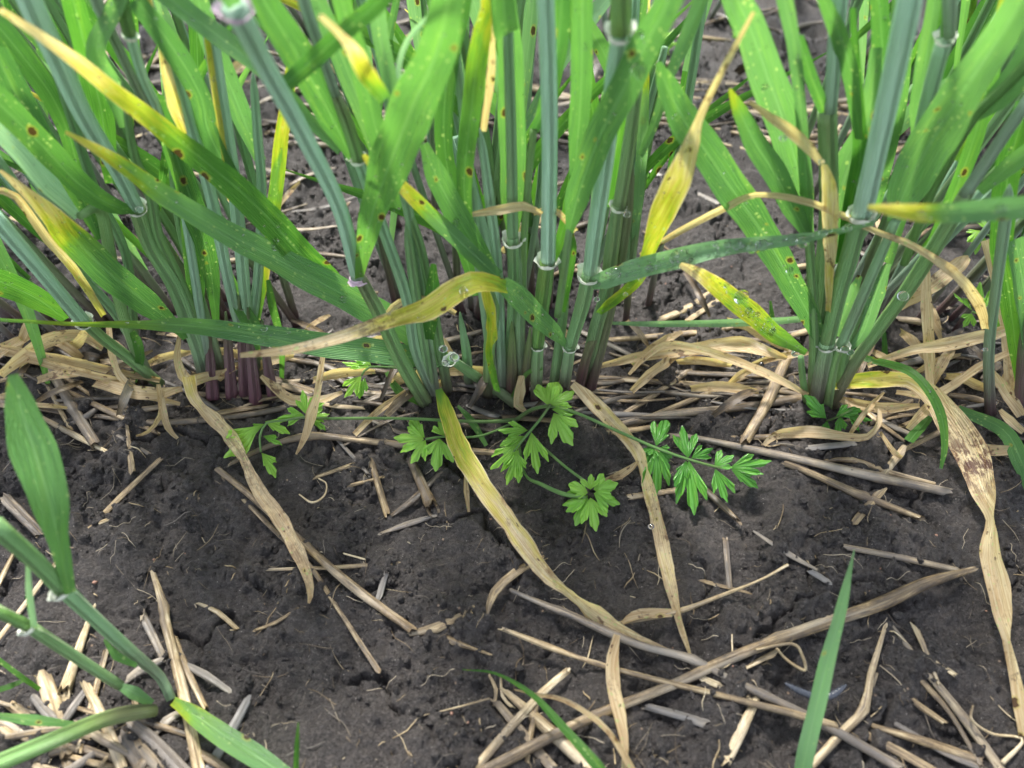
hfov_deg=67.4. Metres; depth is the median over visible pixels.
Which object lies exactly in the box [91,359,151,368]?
withered leaf
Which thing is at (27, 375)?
straw stalk
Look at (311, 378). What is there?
straw stalk
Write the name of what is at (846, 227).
water drop
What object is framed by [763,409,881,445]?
withered leaf
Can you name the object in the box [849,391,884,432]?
withered leaf
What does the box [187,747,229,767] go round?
straw stalk
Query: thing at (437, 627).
straw stalk
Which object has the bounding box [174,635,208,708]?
straw stalk
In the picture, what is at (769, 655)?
straw stalk
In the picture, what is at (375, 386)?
straw stalk
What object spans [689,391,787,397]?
straw stalk
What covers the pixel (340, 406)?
straw stalk
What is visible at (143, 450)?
straw stalk
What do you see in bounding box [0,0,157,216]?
cereal plant
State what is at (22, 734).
straw stalk
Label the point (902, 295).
water drop
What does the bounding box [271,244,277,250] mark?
water drop
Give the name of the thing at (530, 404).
straw stalk
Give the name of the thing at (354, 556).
straw stalk
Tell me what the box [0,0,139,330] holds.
cereal plant
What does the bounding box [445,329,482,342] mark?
straw stalk
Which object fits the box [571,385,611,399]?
straw stalk
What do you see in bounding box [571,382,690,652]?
withered leaf
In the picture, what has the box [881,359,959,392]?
straw stalk
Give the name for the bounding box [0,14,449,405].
cereal plant
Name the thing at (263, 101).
straw stalk
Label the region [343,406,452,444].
straw stalk
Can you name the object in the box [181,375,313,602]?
withered leaf
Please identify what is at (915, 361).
straw stalk
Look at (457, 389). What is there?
straw stalk
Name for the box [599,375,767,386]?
straw stalk
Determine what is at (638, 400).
straw stalk
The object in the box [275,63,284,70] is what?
straw stalk
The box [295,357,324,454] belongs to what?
withered leaf
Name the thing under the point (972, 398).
straw stalk
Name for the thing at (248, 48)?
cereal plant
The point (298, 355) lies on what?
straw stalk
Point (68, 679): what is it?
straw stalk
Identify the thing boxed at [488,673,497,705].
straw stalk
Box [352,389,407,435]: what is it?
withered leaf
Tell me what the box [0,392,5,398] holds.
withered leaf
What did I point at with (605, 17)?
cereal plant
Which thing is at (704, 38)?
straw litter
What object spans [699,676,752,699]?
straw stalk
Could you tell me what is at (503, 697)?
straw stalk
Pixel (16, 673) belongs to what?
grass blade
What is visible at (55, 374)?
withered leaf
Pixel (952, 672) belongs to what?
straw stalk
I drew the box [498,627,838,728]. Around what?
straw stalk
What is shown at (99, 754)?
straw stalk
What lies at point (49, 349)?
straw stalk
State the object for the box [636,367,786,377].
straw stalk
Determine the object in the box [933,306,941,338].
withered leaf
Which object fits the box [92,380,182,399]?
withered leaf
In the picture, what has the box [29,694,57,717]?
straw stalk
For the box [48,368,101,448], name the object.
straw stalk
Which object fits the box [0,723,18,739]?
straw stalk
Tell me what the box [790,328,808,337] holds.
straw stalk
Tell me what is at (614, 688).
withered leaf
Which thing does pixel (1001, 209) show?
water drop
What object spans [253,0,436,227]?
cereal plant
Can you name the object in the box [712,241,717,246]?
water drop
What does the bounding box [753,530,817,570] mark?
straw stalk
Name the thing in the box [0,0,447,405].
cereal plant
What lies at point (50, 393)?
withered leaf
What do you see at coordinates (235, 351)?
withered leaf
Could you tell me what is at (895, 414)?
straw stalk
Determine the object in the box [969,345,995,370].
withered leaf
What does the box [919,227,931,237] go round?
straw stalk
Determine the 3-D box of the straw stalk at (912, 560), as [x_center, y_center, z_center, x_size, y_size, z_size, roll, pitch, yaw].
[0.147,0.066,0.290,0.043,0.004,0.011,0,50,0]
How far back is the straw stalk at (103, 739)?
0.24 m
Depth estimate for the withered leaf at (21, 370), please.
0.34 m
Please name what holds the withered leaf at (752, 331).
on the soil
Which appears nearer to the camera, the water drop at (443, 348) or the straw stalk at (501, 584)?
the straw stalk at (501, 584)
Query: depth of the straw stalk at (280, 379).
0.35 m
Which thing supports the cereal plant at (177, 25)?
on the soil
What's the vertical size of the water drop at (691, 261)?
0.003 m
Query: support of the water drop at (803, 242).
attached to the cereal plant at (607, 161)
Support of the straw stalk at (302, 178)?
on the soil
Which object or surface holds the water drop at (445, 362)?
on the cereal plant at (474, 375)
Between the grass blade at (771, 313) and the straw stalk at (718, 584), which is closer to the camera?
the straw stalk at (718, 584)
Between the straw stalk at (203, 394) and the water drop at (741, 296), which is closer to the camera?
the water drop at (741, 296)
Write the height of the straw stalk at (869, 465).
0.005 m
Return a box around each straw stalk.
[0,362,53,388]
[0,377,7,382]
[0,399,58,413]
[0,403,63,407]
[0,493,42,537]
[0,518,109,639]
[0,553,14,586]
[0,700,34,713]
[0,720,23,731]
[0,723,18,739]
[0,723,28,741]
[4,700,47,728]
[5,726,90,739]
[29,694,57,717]
[32,763,56,767]
[33,744,112,762]
[34,669,73,767]
[42,416,106,451]
[45,347,53,352]
[46,384,73,429]
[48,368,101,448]
[52,395,176,402]
[56,348,71,356]
[57,603,96,700]
[62,378,89,395]
[62,689,85,720]
[65,754,114,767]
[66,747,106,767]
[68,389,160,435]
[70,402,101,424]
[74,720,127,756]
[76,649,108,752]
[77,706,93,714]
[79,680,126,767]
[91,405,297,425]
[97,756,107,767]
[103,458,162,512]
[107,404,158,411]
[111,430,151,454]
[116,403,173,412]
[118,726,149,767]
[124,657,165,683]
[125,424,134,474]
[125,720,189,767]
[128,732,163,767]
[130,80,160,86]
[133,758,146,767]
[140,608,165,656]
[140,720,185,737]
[145,54,158,66]
[150,570,204,767]
[154,711,180,734]
[156,332,222,340]
[163,379,219,410]
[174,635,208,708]
[175,404,268,426]
[181,357,224,389]
[187,663,231,693]
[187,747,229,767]
[191,371,304,384]
[196,602,238,630]
[197,391,280,400]
[205,694,251,767]
[214,467,417,633]
[221,476,380,672]
[226,432,497,467]
[240,393,298,406]
[243,164,295,174]
[245,203,307,225]
[249,96,272,107]
[253,607,298,631]
[262,123,272,126]
[263,382,311,393]
[266,561,400,570]
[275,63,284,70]
[275,376,313,392]
[276,385,340,401]
[287,357,335,365]
[288,377,347,380]
[290,167,335,185]
[290,196,355,212]
[291,328,332,366]
[294,353,319,357]
[297,225,336,230]
[304,358,353,378]
[313,462,354,479]
[322,403,364,409]
[324,370,350,386]
[337,441,371,476]
[341,388,395,395]
[343,378,407,389]
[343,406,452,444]
[343,553,364,559]
[347,388,408,396]
[347,475,384,486]
[352,400,406,412]
[361,391,389,405]
[361,415,446,442]
[369,458,389,517]
[370,368,438,373]
[376,570,388,600]
[378,515,436,534]
[390,471,442,516]
[406,613,461,636]
[407,457,439,522]
[435,421,492,433]
[440,387,474,392]
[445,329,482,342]
[445,634,491,654]
[456,382,529,390]
[456,414,551,422]
[459,350,482,357]
[466,404,500,417]
[476,667,569,767]
[478,566,978,767]
[485,555,547,613]
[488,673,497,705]
[490,699,556,767]
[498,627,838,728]
[499,688,590,767]
[500,677,515,708]
[510,588,907,767]
[523,399,576,406]
[525,704,537,762]
[542,380,574,384]
[544,385,634,394]
[550,347,581,356]
[551,340,584,348]
[566,324,645,362]
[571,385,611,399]
[573,377,639,382]
[574,393,650,411]
[574,393,685,402]
[582,411,651,417]
[597,379,624,385]
[597,394,801,429]
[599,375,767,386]
[600,389,690,392]
[605,351,648,366]
[606,424,657,434]
[608,327,737,341]
[618,375,703,398]
[619,416,691,420]
[623,368,691,411]
[627,377,747,427]
[627,487,675,499]
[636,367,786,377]
[638,388,730,397]
[640,704,710,727]
[649,169,720,205]
[658,291,710,320]
[668,433,952,494]
[685,299,719,319]
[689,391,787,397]
[695,364,733,368]
[698,579,751,593]
[699,399,792,410]
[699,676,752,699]
[707,488,741,524]
[720,696,760,765]
[722,537,732,587]
[724,399,784,416]
[728,353,755,359]
[730,336,765,342]
[731,418,850,439]
[737,372,798,384]
[738,350,791,443]
[746,385,799,394]
[746,647,780,668]
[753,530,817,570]
[782,461,924,520]
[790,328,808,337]
[797,263,805,269]
[805,441,857,450]
[807,570,831,584]
[812,623,887,767]
[824,457,935,484]
[843,544,958,570]
[845,392,900,402]
[851,487,886,525]
[861,410,930,441]
[862,410,904,442]
[866,377,941,425]
[868,731,935,767]
[871,723,983,762]
[873,672,877,686]
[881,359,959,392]
[882,445,905,474]
[885,413,915,419]
[892,625,1004,767]
[893,404,965,415]
[894,721,986,767]
[895,358,910,361]
[896,145,903,152]
[896,316,943,330]
[899,408,972,427]
[900,356,923,365]
[905,430,939,451]
[910,622,940,685]
[911,698,947,724]
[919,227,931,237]
[920,680,984,767]
[935,304,987,309]
[936,660,958,676]
[948,393,983,402]
[953,356,974,360]
[957,353,1000,363]
[960,224,982,231]
[963,402,998,407]
[980,363,1001,379]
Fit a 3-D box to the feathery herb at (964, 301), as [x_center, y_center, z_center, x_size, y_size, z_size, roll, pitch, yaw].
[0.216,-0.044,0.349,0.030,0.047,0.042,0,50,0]
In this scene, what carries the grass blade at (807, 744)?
on the soil
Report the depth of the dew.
0.25 m
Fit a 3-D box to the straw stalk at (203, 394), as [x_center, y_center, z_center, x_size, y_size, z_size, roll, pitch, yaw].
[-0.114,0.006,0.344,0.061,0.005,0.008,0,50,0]
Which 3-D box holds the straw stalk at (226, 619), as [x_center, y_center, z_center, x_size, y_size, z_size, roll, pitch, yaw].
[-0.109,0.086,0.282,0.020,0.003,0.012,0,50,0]
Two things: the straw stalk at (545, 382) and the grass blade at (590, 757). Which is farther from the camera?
the straw stalk at (545, 382)
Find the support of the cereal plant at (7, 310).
on the soil
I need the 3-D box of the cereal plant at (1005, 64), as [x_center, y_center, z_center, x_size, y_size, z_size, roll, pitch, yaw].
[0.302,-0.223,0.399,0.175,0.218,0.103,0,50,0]
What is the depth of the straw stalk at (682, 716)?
0.25 m
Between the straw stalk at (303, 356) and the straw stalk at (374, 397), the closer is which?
the straw stalk at (374, 397)
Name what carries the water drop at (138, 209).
attached to the cereal plant at (88, 103)
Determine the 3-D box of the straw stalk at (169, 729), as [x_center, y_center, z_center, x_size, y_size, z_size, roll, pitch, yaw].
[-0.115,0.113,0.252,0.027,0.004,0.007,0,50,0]
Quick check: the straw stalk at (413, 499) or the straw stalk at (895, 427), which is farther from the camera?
the straw stalk at (895, 427)
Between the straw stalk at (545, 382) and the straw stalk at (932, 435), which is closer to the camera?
the straw stalk at (932, 435)
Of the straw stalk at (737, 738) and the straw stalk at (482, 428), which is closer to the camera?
the straw stalk at (737, 738)
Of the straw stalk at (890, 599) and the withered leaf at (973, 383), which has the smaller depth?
the straw stalk at (890, 599)
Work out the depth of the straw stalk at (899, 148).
0.47 m
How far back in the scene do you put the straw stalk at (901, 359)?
0.36 m
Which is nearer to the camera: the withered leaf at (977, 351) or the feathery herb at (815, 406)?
the feathery herb at (815, 406)
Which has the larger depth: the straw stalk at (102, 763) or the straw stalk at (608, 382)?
the straw stalk at (608, 382)
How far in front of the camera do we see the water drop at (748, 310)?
0.28 m
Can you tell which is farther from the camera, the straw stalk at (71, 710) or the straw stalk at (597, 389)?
the straw stalk at (597, 389)
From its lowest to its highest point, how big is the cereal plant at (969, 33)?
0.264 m
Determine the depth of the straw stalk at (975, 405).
0.34 m
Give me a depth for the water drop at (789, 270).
0.28 m
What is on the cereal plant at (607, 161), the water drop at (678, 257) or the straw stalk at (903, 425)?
the water drop at (678, 257)
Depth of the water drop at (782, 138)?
0.22 m
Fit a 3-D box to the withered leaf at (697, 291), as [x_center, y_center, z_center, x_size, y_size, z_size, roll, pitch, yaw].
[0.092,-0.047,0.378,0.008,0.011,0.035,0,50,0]
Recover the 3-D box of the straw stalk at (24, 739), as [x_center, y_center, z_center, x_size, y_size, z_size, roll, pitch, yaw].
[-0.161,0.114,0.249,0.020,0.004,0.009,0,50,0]
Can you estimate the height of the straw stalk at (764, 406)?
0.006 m
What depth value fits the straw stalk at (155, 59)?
0.54 m
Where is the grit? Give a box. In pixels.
[92,48,986,723]
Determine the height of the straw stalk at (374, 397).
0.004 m
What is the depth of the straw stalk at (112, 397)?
0.34 m
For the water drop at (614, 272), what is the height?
0.004 m
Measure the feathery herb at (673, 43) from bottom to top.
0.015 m
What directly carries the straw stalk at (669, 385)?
on the soil
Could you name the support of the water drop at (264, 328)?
attached to the cereal plant at (107, 270)
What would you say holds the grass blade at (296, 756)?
on the soil
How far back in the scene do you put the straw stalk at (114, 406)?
0.34 m
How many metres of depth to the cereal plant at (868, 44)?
0.50 m
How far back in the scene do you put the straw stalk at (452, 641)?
0.27 m
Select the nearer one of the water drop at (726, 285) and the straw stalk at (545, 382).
the water drop at (726, 285)
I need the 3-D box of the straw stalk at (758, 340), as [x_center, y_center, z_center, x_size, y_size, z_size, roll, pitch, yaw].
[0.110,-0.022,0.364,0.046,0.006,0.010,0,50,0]
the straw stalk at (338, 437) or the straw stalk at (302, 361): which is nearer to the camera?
the straw stalk at (338, 437)
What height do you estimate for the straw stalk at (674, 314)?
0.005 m
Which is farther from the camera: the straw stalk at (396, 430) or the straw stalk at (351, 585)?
the straw stalk at (396, 430)
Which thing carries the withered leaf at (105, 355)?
on the soil
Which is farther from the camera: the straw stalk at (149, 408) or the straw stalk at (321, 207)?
the straw stalk at (321, 207)
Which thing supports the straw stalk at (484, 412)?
on the soil
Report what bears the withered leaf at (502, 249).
on the soil
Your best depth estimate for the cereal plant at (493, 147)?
0.29 m
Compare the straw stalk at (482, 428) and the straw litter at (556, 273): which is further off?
the straw litter at (556, 273)
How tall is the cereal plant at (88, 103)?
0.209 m
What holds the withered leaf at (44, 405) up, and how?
on the soil
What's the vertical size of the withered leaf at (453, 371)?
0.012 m
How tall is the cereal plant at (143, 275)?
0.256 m
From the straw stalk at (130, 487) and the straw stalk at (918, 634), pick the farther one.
the straw stalk at (130, 487)
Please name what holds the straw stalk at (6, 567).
on the soil
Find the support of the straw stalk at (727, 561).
on the soil
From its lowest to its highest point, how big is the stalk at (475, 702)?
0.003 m
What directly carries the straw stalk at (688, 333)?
on the soil
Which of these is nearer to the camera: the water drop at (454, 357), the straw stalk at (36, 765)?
the straw stalk at (36, 765)
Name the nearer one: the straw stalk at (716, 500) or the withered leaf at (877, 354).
the straw stalk at (716, 500)
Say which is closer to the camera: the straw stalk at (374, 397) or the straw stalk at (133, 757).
the straw stalk at (133, 757)
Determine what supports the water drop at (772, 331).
attached to the cereal plant at (841, 306)
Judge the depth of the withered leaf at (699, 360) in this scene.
0.34 m
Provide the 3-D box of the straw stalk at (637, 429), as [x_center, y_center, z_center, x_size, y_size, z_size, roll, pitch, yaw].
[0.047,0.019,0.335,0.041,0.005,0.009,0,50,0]
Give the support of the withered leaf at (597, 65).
on the soil
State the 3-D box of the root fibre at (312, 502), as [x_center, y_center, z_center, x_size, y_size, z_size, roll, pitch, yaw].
[-0.079,0.043,0.310,0.010,0.004,0.011,36,59,26]
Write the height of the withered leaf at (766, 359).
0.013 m
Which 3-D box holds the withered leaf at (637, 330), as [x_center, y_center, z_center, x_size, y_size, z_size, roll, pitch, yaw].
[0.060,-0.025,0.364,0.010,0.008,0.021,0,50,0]
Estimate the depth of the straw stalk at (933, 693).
0.26 m
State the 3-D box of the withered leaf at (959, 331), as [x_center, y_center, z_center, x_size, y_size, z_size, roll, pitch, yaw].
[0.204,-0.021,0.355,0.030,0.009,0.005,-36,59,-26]
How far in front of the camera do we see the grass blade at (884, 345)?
0.35 m
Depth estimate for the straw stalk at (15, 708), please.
0.26 m
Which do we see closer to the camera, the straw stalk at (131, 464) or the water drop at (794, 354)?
the water drop at (794, 354)
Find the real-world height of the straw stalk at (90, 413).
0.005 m
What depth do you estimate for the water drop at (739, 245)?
0.25 m
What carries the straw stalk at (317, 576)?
on the soil
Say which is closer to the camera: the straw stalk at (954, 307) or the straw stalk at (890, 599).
the straw stalk at (890, 599)
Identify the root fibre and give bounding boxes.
[299,478,327,503]
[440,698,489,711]
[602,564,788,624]
[721,634,732,668]
[756,642,806,671]
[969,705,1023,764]
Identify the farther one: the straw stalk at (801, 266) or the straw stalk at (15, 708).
the straw stalk at (801, 266)
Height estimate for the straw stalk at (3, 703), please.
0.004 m
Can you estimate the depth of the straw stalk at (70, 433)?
0.33 m
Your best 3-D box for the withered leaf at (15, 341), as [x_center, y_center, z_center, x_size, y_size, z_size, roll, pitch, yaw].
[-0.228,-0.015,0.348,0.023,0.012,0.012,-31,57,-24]
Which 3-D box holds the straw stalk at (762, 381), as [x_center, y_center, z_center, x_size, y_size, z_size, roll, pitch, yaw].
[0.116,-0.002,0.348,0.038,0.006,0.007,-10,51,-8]
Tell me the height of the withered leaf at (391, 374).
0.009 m
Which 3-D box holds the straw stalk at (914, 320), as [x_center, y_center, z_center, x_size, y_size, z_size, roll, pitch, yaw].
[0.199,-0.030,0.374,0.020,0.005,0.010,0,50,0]
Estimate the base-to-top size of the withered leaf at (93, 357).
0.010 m
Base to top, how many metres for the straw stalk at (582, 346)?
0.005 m
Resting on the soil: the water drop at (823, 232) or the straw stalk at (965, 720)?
the straw stalk at (965, 720)
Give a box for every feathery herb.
[224,382,770,531]
[342,360,415,398]
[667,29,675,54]
[804,395,871,431]
[954,222,999,326]
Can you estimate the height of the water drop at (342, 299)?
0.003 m
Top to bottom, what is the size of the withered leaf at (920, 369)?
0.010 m
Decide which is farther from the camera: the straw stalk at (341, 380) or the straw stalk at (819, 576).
the straw stalk at (341, 380)
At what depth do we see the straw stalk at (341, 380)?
0.35 m
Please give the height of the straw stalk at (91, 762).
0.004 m
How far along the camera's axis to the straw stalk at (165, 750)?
0.24 m
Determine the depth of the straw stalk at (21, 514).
0.31 m
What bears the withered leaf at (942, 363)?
on the soil
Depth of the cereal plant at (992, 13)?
0.37 m
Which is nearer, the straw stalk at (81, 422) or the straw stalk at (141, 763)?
the straw stalk at (141, 763)
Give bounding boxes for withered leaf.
[0,329,102,377]
[0,334,29,357]
[0,350,119,382]
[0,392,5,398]
[3,363,30,392]
[18,323,27,347]
[35,381,82,402]
[36,403,66,408]
[37,367,90,383]
[55,341,87,360]
[81,352,106,364]
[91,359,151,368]
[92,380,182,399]
[94,349,152,383]
[100,353,120,359]
[116,377,135,415]
[136,390,164,436]
[148,349,190,365]
[156,384,178,438]
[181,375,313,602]
[217,362,237,381]
[220,347,237,358]
[232,61,244,73]
[259,354,294,370]
[281,181,299,205]
[291,318,325,332]
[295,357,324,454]
[304,314,330,329]
[313,368,374,382]
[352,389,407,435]
[373,335,401,342]
[379,366,396,399]
[384,390,412,416]
[435,388,665,647]
[444,338,452,352]
[449,366,482,375]
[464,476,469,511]
[468,375,487,408]
[501,216,540,252]
[514,689,634,767]
[532,382,572,413]
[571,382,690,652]
[593,58,600,77]
[605,460,638,480]
[606,634,628,767]
[621,608,671,624]
[625,320,648,346]
[629,356,678,392]
[631,330,682,365]
[676,356,732,366]
[683,272,710,316]
[690,381,758,393]
[711,386,762,416]
[728,318,788,351]
[728,369,751,382]
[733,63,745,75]
[752,351,808,364]
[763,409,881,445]
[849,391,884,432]
[857,345,874,372]
[871,349,899,371]
[879,431,902,458]
[899,328,923,359]
[906,393,948,430]
[916,353,960,372]
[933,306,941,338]
[934,350,954,384]
[938,327,963,354]
[944,373,983,391]
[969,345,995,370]
[986,444,1008,455]
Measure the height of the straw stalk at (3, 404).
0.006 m
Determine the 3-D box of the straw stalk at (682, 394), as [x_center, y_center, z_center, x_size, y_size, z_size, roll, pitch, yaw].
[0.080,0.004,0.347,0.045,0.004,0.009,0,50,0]
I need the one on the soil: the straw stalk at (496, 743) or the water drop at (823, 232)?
the straw stalk at (496, 743)
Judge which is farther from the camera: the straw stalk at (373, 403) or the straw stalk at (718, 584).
the straw stalk at (373, 403)
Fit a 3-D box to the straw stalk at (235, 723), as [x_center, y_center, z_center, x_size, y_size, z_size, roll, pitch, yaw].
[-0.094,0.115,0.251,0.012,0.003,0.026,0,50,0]
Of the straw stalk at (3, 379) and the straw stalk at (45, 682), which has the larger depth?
the straw stalk at (3, 379)
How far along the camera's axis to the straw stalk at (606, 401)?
0.34 m
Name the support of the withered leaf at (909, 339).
on the soil
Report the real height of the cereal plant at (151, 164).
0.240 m
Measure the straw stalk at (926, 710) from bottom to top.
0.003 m
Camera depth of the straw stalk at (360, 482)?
0.32 m
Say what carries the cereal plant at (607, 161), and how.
on the soil
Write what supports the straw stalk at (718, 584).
on the soil
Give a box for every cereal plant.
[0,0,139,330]
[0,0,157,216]
[0,0,219,376]
[0,0,299,327]
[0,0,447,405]
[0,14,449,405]
[0,185,75,221]
[0,298,59,347]
[0,374,289,767]
[4,0,231,320]
[92,0,267,153]
[158,0,501,446]
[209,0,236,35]
[240,0,577,412]
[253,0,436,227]
[280,0,692,323]
[286,5,307,32]
[328,0,465,314]
[404,0,536,156]
[442,352,513,408]
[483,0,826,316]
[506,0,873,401]
[593,0,747,325]
[601,0,1023,735]
[601,11,609,41]
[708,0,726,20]
[776,0,960,211]
[789,0,1023,313]
[846,0,890,66]
[860,93,1023,326]
[869,0,1023,487]
[921,0,997,200]
[936,219,1023,331]
[948,0,986,56]
[996,29,1023,132]
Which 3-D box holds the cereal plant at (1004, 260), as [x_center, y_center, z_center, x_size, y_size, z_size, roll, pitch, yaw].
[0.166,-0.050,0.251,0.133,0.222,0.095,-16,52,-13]
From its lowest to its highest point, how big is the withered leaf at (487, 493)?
0.022 m
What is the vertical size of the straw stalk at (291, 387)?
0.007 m
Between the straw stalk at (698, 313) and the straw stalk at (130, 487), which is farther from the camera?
the straw stalk at (698, 313)
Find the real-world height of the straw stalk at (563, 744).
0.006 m
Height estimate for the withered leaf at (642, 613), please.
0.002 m
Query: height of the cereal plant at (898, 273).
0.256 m
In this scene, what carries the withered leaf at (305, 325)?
on the soil
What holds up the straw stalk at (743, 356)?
on the soil
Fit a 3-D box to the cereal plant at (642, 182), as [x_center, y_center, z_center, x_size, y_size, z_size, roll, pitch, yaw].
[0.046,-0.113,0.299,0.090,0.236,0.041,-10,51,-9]
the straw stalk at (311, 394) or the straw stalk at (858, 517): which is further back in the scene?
the straw stalk at (311, 394)
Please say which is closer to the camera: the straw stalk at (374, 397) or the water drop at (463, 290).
the water drop at (463, 290)
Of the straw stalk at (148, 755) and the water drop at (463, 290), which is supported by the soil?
the straw stalk at (148, 755)
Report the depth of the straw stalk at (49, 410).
0.34 m
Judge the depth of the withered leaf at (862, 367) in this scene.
0.34 m
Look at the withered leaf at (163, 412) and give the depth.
0.33 m
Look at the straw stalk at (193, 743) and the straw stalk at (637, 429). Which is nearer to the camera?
the straw stalk at (193, 743)
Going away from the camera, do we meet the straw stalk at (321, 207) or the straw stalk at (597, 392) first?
the straw stalk at (597, 392)
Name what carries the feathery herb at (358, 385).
on the soil
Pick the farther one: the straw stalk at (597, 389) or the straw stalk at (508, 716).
the straw stalk at (597, 389)
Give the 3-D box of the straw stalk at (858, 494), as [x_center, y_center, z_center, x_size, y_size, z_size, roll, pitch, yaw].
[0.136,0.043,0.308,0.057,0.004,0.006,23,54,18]
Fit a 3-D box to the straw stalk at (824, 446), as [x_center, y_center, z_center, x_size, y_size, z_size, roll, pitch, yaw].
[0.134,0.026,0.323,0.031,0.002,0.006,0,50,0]
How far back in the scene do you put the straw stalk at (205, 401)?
0.34 m
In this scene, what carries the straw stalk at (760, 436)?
on the soil
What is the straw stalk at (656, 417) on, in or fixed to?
on the soil
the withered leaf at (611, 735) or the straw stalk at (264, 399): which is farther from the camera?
the straw stalk at (264, 399)
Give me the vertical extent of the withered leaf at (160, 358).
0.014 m
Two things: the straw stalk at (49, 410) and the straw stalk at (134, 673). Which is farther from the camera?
the straw stalk at (49, 410)
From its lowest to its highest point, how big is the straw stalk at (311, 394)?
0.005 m
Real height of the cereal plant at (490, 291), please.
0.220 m
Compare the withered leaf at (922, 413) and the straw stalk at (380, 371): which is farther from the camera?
the straw stalk at (380, 371)
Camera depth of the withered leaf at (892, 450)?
0.32 m
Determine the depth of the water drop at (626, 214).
0.26 m
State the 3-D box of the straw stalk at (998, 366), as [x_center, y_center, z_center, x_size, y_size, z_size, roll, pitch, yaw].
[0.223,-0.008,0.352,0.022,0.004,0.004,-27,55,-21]
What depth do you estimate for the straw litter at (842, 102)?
0.49 m
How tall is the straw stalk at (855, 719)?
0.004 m
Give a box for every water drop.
[135,206,142,212]
[261,326,266,331]
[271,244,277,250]
[339,296,346,302]
[439,345,447,352]
[442,360,448,365]
[449,353,459,361]
[453,218,459,225]
[459,287,467,294]
[609,267,620,278]
[623,211,630,217]
[631,62,645,78]
[634,29,643,38]
[645,265,652,272]
[670,249,688,266]
[687,258,694,264]
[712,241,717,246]
[723,282,729,288]
[724,241,730,247]
[733,240,745,251]
[734,289,748,303]
[745,307,752,314]
[746,244,757,253]
[755,239,768,250]
[760,84,768,91]
[768,328,776,335]
[779,135,786,141]
[786,233,796,242]
[786,267,793,273]
[791,351,798,356]
[796,236,809,247]
[819,228,827,235]
[840,346,849,352]
[842,224,851,231]
[897,291,908,300]
[995,204,1007,215]
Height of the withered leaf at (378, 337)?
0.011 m
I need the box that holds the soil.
[0,0,1023,767]
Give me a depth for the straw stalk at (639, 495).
0.31 m
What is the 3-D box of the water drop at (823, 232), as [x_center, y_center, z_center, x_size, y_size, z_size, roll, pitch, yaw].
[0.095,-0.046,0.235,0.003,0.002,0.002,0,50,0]
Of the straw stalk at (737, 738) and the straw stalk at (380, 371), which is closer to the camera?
the straw stalk at (737, 738)
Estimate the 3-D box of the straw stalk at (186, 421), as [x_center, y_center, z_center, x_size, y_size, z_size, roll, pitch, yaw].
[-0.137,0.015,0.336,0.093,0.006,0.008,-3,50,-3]
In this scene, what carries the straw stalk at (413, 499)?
on the soil
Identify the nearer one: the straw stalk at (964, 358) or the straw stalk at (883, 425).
the straw stalk at (883, 425)
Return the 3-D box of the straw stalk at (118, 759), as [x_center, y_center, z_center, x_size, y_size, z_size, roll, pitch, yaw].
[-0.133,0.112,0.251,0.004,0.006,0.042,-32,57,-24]
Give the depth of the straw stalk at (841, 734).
0.26 m
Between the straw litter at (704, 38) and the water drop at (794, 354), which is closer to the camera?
the water drop at (794, 354)
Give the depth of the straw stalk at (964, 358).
0.36 m
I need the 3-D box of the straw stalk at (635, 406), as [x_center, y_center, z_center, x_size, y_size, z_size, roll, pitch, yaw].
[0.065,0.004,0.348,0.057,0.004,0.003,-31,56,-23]
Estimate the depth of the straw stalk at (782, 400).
0.34 m
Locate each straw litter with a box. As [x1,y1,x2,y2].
[103,0,918,94]
[264,71,998,149]
[319,159,668,301]
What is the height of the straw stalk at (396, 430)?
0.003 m
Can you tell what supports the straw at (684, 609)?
on the soil
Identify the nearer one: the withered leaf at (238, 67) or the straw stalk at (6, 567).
the straw stalk at (6, 567)
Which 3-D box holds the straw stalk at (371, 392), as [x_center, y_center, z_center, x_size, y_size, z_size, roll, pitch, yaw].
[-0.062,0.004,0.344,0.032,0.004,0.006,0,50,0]
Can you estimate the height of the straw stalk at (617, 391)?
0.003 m
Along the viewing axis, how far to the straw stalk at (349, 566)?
0.29 m
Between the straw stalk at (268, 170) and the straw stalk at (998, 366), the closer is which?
the straw stalk at (998, 366)
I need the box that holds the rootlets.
[11,430,1023,767]
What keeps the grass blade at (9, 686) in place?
on the soil
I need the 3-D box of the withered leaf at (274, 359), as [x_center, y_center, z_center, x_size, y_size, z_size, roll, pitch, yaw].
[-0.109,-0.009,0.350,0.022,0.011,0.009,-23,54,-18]
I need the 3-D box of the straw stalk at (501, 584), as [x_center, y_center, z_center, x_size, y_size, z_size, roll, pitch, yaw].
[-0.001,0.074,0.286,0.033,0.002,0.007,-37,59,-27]
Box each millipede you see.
[747,355,764,366]
[784,681,847,705]
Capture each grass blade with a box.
[0,658,40,690]
[0,680,22,691]
[293,722,298,767]
[462,669,605,767]
[769,301,774,317]
[794,550,854,767]
[882,331,887,354]
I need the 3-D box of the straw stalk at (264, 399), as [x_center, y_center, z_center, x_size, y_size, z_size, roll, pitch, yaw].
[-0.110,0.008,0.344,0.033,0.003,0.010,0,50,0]
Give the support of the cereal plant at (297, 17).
on the soil
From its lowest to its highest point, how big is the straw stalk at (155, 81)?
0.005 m
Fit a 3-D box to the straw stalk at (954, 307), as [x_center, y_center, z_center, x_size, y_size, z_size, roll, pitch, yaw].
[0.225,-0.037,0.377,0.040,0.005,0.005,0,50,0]
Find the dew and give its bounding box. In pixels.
[1,0,1023,755]
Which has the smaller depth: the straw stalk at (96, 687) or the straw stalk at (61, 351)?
the straw stalk at (96, 687)
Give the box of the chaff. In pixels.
[0,315,1023,767]
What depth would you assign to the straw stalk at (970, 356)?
0.35 m

